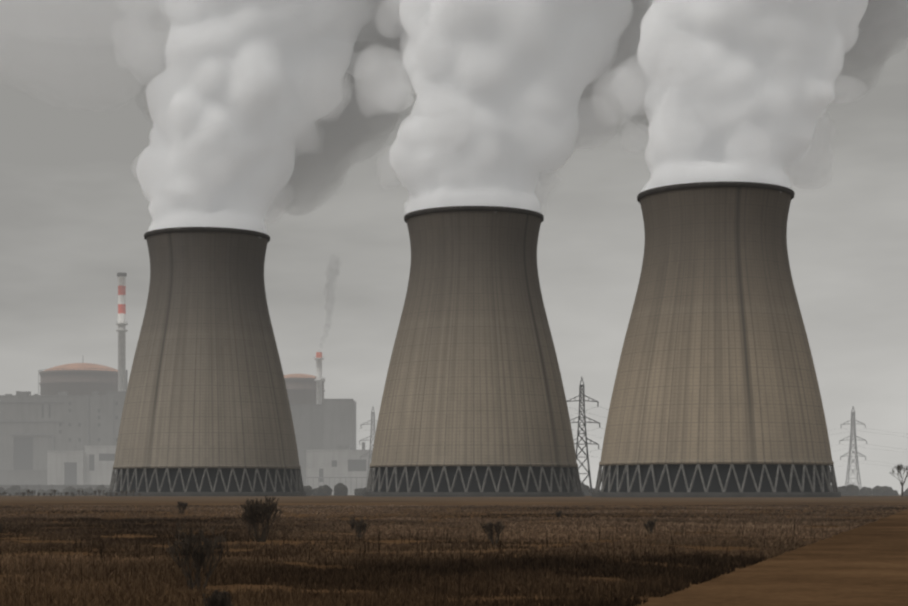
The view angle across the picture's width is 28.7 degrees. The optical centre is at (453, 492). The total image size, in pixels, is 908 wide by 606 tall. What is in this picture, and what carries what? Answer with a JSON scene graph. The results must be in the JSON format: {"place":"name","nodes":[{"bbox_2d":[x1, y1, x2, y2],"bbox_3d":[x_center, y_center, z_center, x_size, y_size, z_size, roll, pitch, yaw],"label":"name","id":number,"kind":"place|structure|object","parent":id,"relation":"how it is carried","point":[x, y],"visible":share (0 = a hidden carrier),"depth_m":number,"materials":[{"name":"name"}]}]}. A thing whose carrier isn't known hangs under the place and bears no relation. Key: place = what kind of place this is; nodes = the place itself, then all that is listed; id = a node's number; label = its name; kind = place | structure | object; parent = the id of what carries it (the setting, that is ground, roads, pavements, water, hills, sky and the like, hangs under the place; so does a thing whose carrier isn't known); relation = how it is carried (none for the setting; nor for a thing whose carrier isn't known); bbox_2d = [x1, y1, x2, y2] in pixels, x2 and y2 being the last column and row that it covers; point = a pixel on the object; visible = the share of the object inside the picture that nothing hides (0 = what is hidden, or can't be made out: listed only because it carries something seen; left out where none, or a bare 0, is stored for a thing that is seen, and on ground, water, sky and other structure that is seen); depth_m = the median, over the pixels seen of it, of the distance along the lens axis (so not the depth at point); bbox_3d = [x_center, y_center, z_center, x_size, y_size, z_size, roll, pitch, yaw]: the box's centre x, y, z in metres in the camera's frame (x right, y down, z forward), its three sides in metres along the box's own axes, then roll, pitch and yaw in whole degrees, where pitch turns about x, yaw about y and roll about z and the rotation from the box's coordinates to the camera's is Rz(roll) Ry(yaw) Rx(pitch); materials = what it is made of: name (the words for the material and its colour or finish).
{"place":"outdoors","nodes":[
{"label":"outdoors","id":0,"kind":"place"},
{"bbox_2d":[0,484,114,494],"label":"perimeter wall","id":1,"kind":"structure","parent":0,"point":[60,488],"depth_m":1382.41,"materials":[{"name":"concrete"}]},
{"bbox_2d":[0,391,125,484],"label":"power plant building","id":2,"kind":"structure","parent":0,"point":[62,438],"depth_m":1603.23,"materials":[{"name":"concrete"}]},
{"bbox_2d":[107,227,305,495],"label":"cooling tower","id":3,"kind":"structure","parent":0,"point":[206,411],"depth_m":1029.31,"materials":[{"name":"concrete"}]},
{"bbox_2d":[321,256,339,343],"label":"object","id":4,"kind":"structure","parent":0,"point":[329,289],"depth_m":1621.10,"materials":[{"name":"grey"}]},
{"bbox_2d":[290,399,372,494],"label":"turbine hall buildings","id":5,"kind":"structure","parent":0,"point":[330,416],"depth_m":1595.50,"materials":[{"name":"concrete"}]},
{"bbox_2d":[314,352,323,403],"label":"chimney","id":6,"kind":"object","parent":5,"relation":"on","point":[318,359],"visible":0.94,"depth_m":1623.55,"materials":[{"name":"grey concrete"}]},
{"bbox_2d":[0,549,766,605],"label":"grass","id":7,"kind":"structure","parent":0,"point":[418,570],"depth_m":42.91,"materials":[{"name":"brown plant"}]},
{"bbox_2d":[0,516,877,559],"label":"grass","id":8,"kind":"structure","parent":0,"point":[778,547],"depth_m":89.87,"materials":[{"name":"brown plant"}]},
{"bbox_2d":[0,493,907,605],"bbox_3d":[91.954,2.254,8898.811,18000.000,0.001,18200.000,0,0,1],"label":"ground","id":9,"kind":"structure","parent":0,"point":[865,565],"depth_m":84.71,"materials":[{"name":"brown soil"}]},
{"bbox_2d":[0,489,140,495],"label":"scrub","id":10,"kind":"object","parent":9,"relation":"on","point":[54,491],"visible":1,"depth_m":1001.53,"materials":[{"name":"grey plant"}]},
{"bbox_2d":[38,363,127,394],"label":"reactor dome","id":11,"kind":"structure","parent":9,"relation":"on","point":[79,378],"depth_m":1644.87,"materials":[{"name":"grey concrete"}]},
{"bbox_2d":[116,272,127,390],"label":"chimney","id":12,"kind":"object","parent":9,"relation":"on","point":[122,323],"visible":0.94,"depth_m":1629.89,"materials":[{"name":"grey concrete"}]},
{"bbox_2d":[177,501,187,513],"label":"shrub","id":13,"kind":"object","parent":9,"relation":"on","point":[183,505],"visible":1,"depth_m":188.25,"materials":[{"name":"brown plant"}]},
{"bbox_2d":[166,521,228,591],"bbox_3d":[-5.634,1.471,39.059,1.367,1.692,1.122,0,0,1],"label":"shrub","id":14,"kind":"object","parent":9,"relation":"on","point":[188,548],"visible":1,"depth_m":38.89,"materials":[{"name":"brown plant"}]},
{"bbox_2d":[202,589,233,605],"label":"shrub","id":15,"kind":"object","parent":9,"relation":"on","point":[216,598],"visible":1,"depth_m":29.34,"materials":[{"name":"brown plant"}]},
{"bbox_2d":[238,496,283,541],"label":"shrub","id":16,"kind":"object","parent":9,"relation":"on","point":[262,512],"visible":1,"depth_m":79.96,"materials":[{"name":"brown plant"}]},
{"bbox_2d":[284,374,324,403],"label":"reactor building","id":17,"kind":"structure","parent":9,"relation":"on","point":[301,388],"depth_m":1638.46,"materials":[{"name":"grey concrete"}]},
{"bbox_2d":[349,517,355,528],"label":"shrub","id":18,"kind":"object","parent":9,"relation":"on","point":[352,521],"visible":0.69,"depth_m":102.21,"materials":[{"name":"brown plant"}]},
{"bbox_2d":[353,519,369,537],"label":"shrub","id":19,"kind":"object","parent":9,"relation":"on","point":[359,526],"visible":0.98,"depth_m":86.49,"materials":[{"name":"brown plant"}]},
{"bbox_2d":[359,407,377,486],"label":"pylon","id":20,"kind":"object","parent":9,"relation":"on","point":[372,426],"visible":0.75,"depth_m":1518.65,"materials":[{"name":"metal"}]},
{"bbox_2d":[295,406,907,467],"bbox_3d":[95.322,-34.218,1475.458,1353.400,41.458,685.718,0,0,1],"label":"power lines","id":21,"kind":"object","parent":20,"relation":"attached to","point":[599,449],"visible":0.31,"depth_m":1526.92,"materials":[{"name":"grey metal"}]},
{"bbox_2d":[0,516,849,605],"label":"tall grass stalks","id":22,"kind":"object","parent":9,"relation":"on","point":[372,558],"depth_m":55.34,"materials":[{"name":"brown plant"}]},
{"bbox_2d":[0,483,907,495],"bbox_3d":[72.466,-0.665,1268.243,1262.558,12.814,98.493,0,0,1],"label":"scrub line","id":23,"kind":"object","parent":9,"relation":"on","point":[340,489],"visible":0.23,"depth_m":1239.70,"materials":[{"name":"plant"}]},
{"bbox_2d":[480,520,504,545],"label":"shrub","id":24,"kind":"object","parent":9,"relation":"on","point":[489,528],"visible":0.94,"depth_m":74.84,"materials":[{"name":"brown plant"}]},
{"bbox_2d":[556,511,561,518],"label":"shrub","id":25,"kind":"object","parent":9,"relation":"on","point":[558,513],"visible":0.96,"depth_m":146.88,"materials":[{"name":"brown plant"}]},
{"bbox_2d":[567,377,599,495],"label":"pylon","id":26,"kind":"object","parent":9,"relation":"on","point":[584,422],"visible":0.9,"depth_m":1131.17,"materials":[{"name":"metal"}]},
{"bbox_2d":[644,519,656,533],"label":"shrub","id":27,"kind":"object","parent":9,"relation":"on","point":[651,524],"visible":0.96,"depth_m":96.34,"materials":[{"name":"brown plant"}]},
{"bbox_2d":[839,406,866,489],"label":"pylon","id":28,"kind":"object","parent":9,"relation":"on","point":[853,427],"visible":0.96,"depth_m":1514.71,"materials":[{"name":"metal"}]},
{"bbox_2d":[890,464,907,495],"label":"winter tree","id":29,"kind":"object","parent":9,"relation":"on","point":[899,468],"visible":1,"depth_m":997.27,"materials":[{"name":"grey plant"}]},
{"bbox_2d":[0,504,907,518],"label":"grass","id":30,"kind":"structure","parent":0,"point":[584,515],"depth_m":204.30,"materials":[{"name":"brown plant"}]},
{"bbox_2d":[0,0,907,492],"label":"sky","id":31,"kind":"structure","parent":0,"point":[314,127],"materials":[{"name":"grey"}]},
{"bbox_2d":[363,206,583,496],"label":"cooling tower","id":32,"kind":"structure","parent":0,"point":[473,402],"depth_m":916.20,"materials":[{"name":"concrete"}]},
{"bbox_2d":[592,181,840,496],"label":"cooling tower","id":33,"kind":"structure","parent":0,"point":[716,391],"depth_m":818.99,"materials":[{"name":"concrete"}]}
]}

